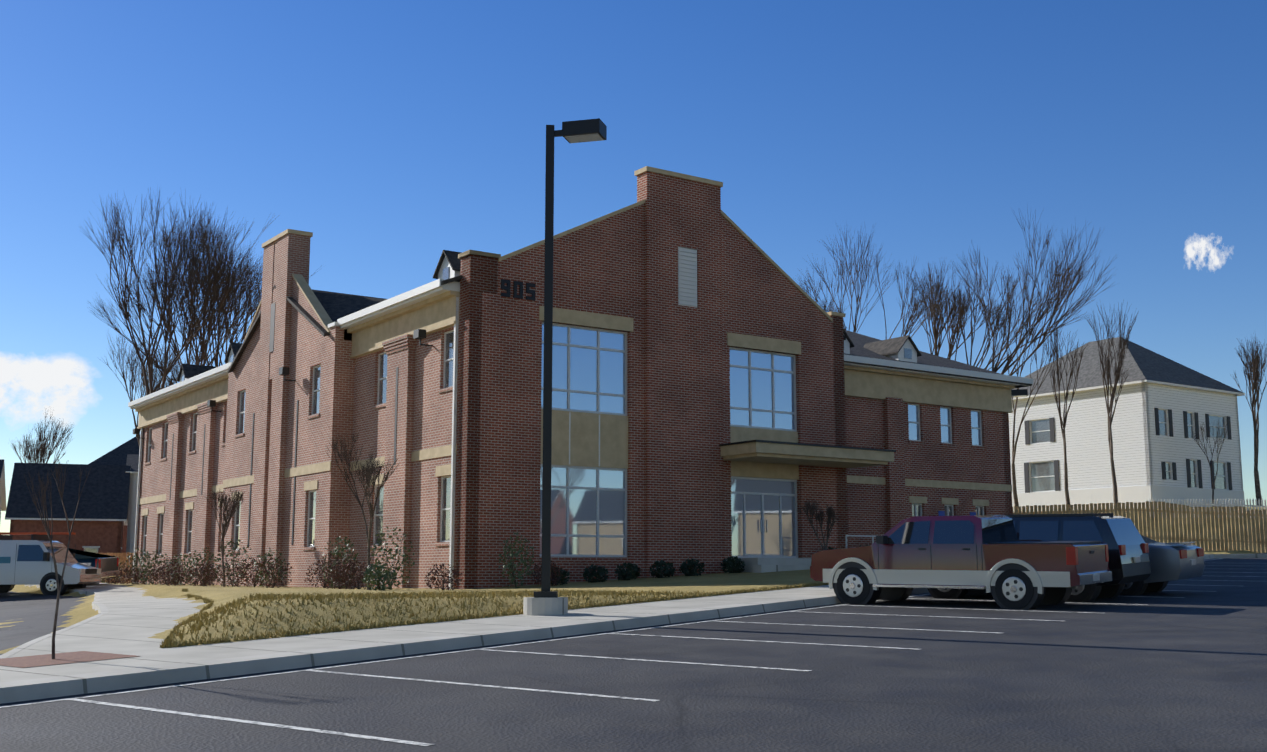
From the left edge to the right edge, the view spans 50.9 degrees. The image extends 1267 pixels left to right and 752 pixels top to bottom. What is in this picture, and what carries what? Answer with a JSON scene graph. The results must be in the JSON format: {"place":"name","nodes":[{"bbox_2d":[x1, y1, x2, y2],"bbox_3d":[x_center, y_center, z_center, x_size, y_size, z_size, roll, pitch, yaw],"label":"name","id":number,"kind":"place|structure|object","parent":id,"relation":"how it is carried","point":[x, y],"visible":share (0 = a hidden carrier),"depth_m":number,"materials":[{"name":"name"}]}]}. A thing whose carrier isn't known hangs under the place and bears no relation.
{"place":"outdoors","nodes":[
{"label":"outdoors","id":0,"kind":"place"},
{"bbox_2d":[0,355,92,426],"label":"cloud","id":1,"kind":"structure","parent":0,"point":[63,383],"depth_m":2405.16,"materials":[{"name":"white"}]},
{"bbox_2d":[0,583,834,682],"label":"sidewalk","id":2,"kind":"structure","parent":0,"point":[131,621],"depth_m":19.84,"materials":[{"name":"concrete"}]},
{"bbox_2d":[0,651,135,667],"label":"brick paving","id":3,"kind":"object","parent":2,"relation":"on","point":[47,659],"visible":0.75,"depth_m":16.13,"materials":[{"name":"brown brick"}]},
{"bbox_2d":[24,460,91,658],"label":"sapling","id":4,"kind":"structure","parent":3,"relation":"on","point":[47,529],"depth_m":16.15,"materials":[{"name":"brown plant"}]},
{"bbox_2d":[0,507,1264,653],"bbox_3d":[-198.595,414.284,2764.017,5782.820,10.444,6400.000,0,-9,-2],"label":"ground","id":5,"kind":"structure","parent":0,"point":[219,595],"depth_m":29.53,"materials":[{"name":"yellow plant"}]},
{"bbox_2d":[0,459,5,519],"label":"townhouse","id":6,"kind":"structure","parent":5,"relation":"on","point":[2,490],"depth_m":106.37,"materials":[{"name":"white"}]},
{"bbox_2d":[9,408,73,463],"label":"bare tree","id":7,"kind":"object","parent":5,"relation":"on","point":[41,450],"visible":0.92,"depth_m":124.44,"materials":[{"name":"brown plant"}]},
{"bbox_2d":[0,591,87,654],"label":"lot","id":8,"kind":"structure","parent":5,"relation":"on","point":[35,612],"depth_m":32.45,"materials":[{"name":"grey asphalt"}]},
{"bbox_2d":[0,532,101,595],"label":"work van","id":9,"kind":"object","parent":8,"relation":"on","point":[26,562],"visible":0.88,"depth_m":50.78,"materials":[{"name":"white metal"}]},
{"bbox_2d":[0,585,108,658],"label":"kerb","id":10,"kind":"structure","parent":5,"relation":"on","point":[101,608],"depth_m":23.57,"materials":[{"name":"concrete"}]},
{"bbox_2d":[0,548,119,592],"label":"car","id":11,"kind":"object","parent":5,"relation":"on","point":[107,565],"visible":0.15,"depth_m":54.98,"materials":[{"name":"black"}]},
{"bbox_2d":[5,463,130,562],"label":"townhouse","id":12,"kind":"structure","parent":5,"relation":"on","point":[101,519],"depth_m":98.29,"materials":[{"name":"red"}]},
{"bbox_2d":[89,435,139,564],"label":"townhouse","id":13,"kind":"structure","parent":5,"relation":"on","point":[117,455],"depth_m":118.67,"materials":[{"name":"black"}]},
{"bbox_2d":[99,552,133,582],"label":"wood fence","id":14,"kind":"object","parent":5,"relation":"on","point":[123,557],"visible":0.06,"depth_m":67.36,"materials":[{"name":"brown wood"}]},
{"bbox_2d":[125,454,138,570],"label":"townhouse","id":15,"kind":"structure","parent":5,"relation":"on","point":[133,461],"depth_m":102.45,"materials":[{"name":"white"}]},
{"bbox_2d":[97,330,223,448],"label":"bare tree","id":16,"kind":"object","parent":5,"relation":"on","point":[157,387],"visible":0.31,"depth_m":88.18,"materials":[{"name":"brown plant"}]},
{"bbox_2d":[83,187,273,394],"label":"bare tree","id":17,"kind":"object","parent":5,"relation":"on","point":[217,312],"visible":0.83,"depth_m":79.59,"materials":[{"name":"brown plant"}]},
{"bbox_2d":[89,211,324,384],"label":"bare tree","id":18,"kind":"object","parent":5,"relation":"on","point":[197,314],"visible":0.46,"depth_m":81.05,"materials":[{"name":"brown plant"}]},
{"bbox_2d":[204,488,244,586],"bbox_3d":[-14.004,5.630,45.793,1.010,3.787,2.073,-1,-9,4],"label":"young tree","id":19,"kind":"object","parent":5,"relation":"on","point":[226,514],"visible":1,"depth_m":45.55,"materials":[{"name":"brown plant"}]},
{"bbox_2d":[325,428,399,589],"bbox_3d":[-7.431,3.707,36.190,1.740,4.762,2.625,5,-10,-32],"label":"young tree","id":20,"kind":"object","parent":5,"relation":"on","point":[367,469],"visible":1,"depth_m":36.18,"materials":[{"name":"brown plant"}]},
{"bbox_2d":[100,526,869,590],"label":"shrubs","id":21,"kind":"object","parent":5,"relation":"on","point":[557,575],"visible":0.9,"depth_m":39.88,"materials":[{"name":"brown plant"}]},
{"bbox_2d":[159,581,828,647],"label":"grass tufts","id":22,"kind":"object","parent":5,"relation":"on","point":[168,642],"visible":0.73,"depth_m":22.10,"materials":[{"name":"plant"}]},
{"bbox_2d":[523,118,606,615],"bbox_3d":[-1.188,-0.060,23.454,1.397,9.050,0.751,-1,-9,7],"label":"lamp pole","id":23,"kind":"object","parent":5,"relation":"on","point":[545,601],"visible":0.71,"depth_m":23.45,"materials":[{"name":"black metal"}]},
{"bbox_2d":[128,166,1032,588],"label":"office building","id":24,"kind":"structure","parent":5,"relation":"on","point":[724,386],"depth_m":42.85,"materials":[{"name":"brick"}]},
{"bbox_2d":[1011,389,1027,396],"bbox_3d":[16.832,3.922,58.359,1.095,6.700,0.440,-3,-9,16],"label":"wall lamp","id":25,"kind":"object","parent":24,"relation":"attached to","point":[1020,393],"visible":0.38,"depth_m":58.58,"materials":[{"name":"brown metal"}]},
{"bbox_2d":[0,555,1214,703],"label":"kerb","id":26,"kind":"structure","parent":5,"relation":"on","point":[40,688],"depth_m":16.98,"materials":[{"name":"concrete"}]},
{"bbox_2d":[0,553,1266,751],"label":"parking lot","id":27,"kind":"structure","parent":5,"relation":"on","point":[1164,671],"depth_m":13.41,"materials":[{"name":"grey asphalt"}]},
{"bbox_2d":[0,558,1258,745],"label":"stall lines","id":28,"kind":"object","parent":27,"relation":"on","point":[278,725],"visible":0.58,"depth_m":15.26,"materials":[{"name":"paint"}]},
{"bbox_2d":[810,515,1111,609],"bbox_3d":[6.347,3.665,26.310,5.550,1.800,2.260,-5,-8,37],"label":"pickup truck","id":29,"kind":"object","parent":27,"relation":"on","point":[992,554],"visible":1,"depth_m":25.48,"materials":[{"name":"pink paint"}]},
{"bbox_2d":[927,513,1150,601],"bbox_3d":[8.227,3.819,28.017,4.650,1.810,2.160,-5,-8,37],"label":"dark suv","id":30,"kind":"object","parent":27,"relation":"on","point":[1128,548],"visible":0.27,"depth_m":26.73,"materials":[{"name":"black paint"}]},
{"bbox_2d":[1119,535,1204,595],"bbox_3d":[9.886,4.138,29.877,5.110,1.530,2.160,-5,-8,37],"label":"silver sedan","id":31,"kind":"object","parent":27,"relation":"on","point":[1172,561],"visible":0.27,"depth_m":28.01,"materials":[{"name":"grey paint"}]},
{"bbox_2d":[797,500,837,549],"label":"shrub","id":32,"kind":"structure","parent":5,"relation":"on","point":[830,513],"depth_m":41.56,"materials":[{"name":"brown plant"}]},
{"bbox_2d":[795,223,943,338],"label":"bare tree","id":33,"kind":"object","parent":5,"relation":"on","point":[915,304],"visible":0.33,"depth_m":75.86,"materials":[{"name":"brown plant"}]},
{"bbox_2d":[845,511,975,547],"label":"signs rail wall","id":34,"kind":"structure","parent":5,"relation":"on","point":[941,513],"depth_m":44.01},
{"bbox_2d":[904,208,1116,375],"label":"bare tree","id":35,"kind":"object","parent":5,"relation":"on","point":[962,307],"visible":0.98,"depth_m":81.72,"materials":[{"name":"brown plant"}]},
{"bbox_2d":[993,278,1068,510],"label":"bare tree","id":36,"kind":"object","parent":5,"relation":"on","point":[1015,496],"visible":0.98,"depth_m":79.75,"materials":[{"name":"brown plant"}]},
{"bbox_2d":[1038,309,1088,510],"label":"bare tree","id":37,"kind":"object","parent":5,"relation":"on","point":[1065,412],"visible":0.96,"depth_m":79.30,"materials":[{"name":"brown plant"}]},
{"bbox_2d":[1086,300,1137,508],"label":"bare tree","id":38,"kind":"object","parent":5,"relation":"on","point":[1120,357],"visible":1,"depth_m":81.66,"materials":[{"name":"brown plant"}]},
{"bbox_2d":[1008,337,1244,511],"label":"white house","id":39,"kind":"structure","parent":5,"relation":"on","point":[1164,406],"depth_m":84.82,"materials":[{"name":"white wood"}]},
{"bbox_2d":[1012,501,1266,552],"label":"wood fence","id":40,"kind":"object","parent":5,"relation":"on","point":[1148,514],"visible":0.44,"depth_m":56.88,"materials":[{"name":"brown wood"}]},
{"bbox_2d":[1146,498,1266,517],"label":"picket fence","id":41,"kind":"object","parent":5,"relation":"on","point":[1217,505],"visible":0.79,"depth_m":71.89,"materials":[{"name":"white"}]},
{"bbox_2d":[1191,417,1230,506],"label":"bare tree","id":42,"kind":"object","parent":5,"relation":"on","point":[1219,430],"visible":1,"depth_m":80.95,"materials":[{"name":"brown plant"}]},
{"bbox_2d":[1204,554,1266,558],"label":"kerb","id":43,"kind":"structure","parent":5,"relation":"on","point":[1240,556],"depth_m":50.12,"materials":[{"name":"concrete"}]},
{"bbox_2d":[1229,335,1266,505],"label":"bare tree","id":44,"kind":"object","parent":5,"relation":"on","point":[1253,372],"visible":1,"depth_m":87.94,"materials":[{"name":"brown plant"}]},
{"bbox_2d":[0,0,1266,531],"label":"sky","id":45,"kind":"structure","parent":0,"point":[398,134],"materials":[{"name":"blue"}]},
{"bbox_2d":[1186,238,1223,268],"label":"cloud","id":46,"kind":"structure","parent":0,"point":[1194,247],"depth_m":2500.51,"materials":[{"name":"white"}]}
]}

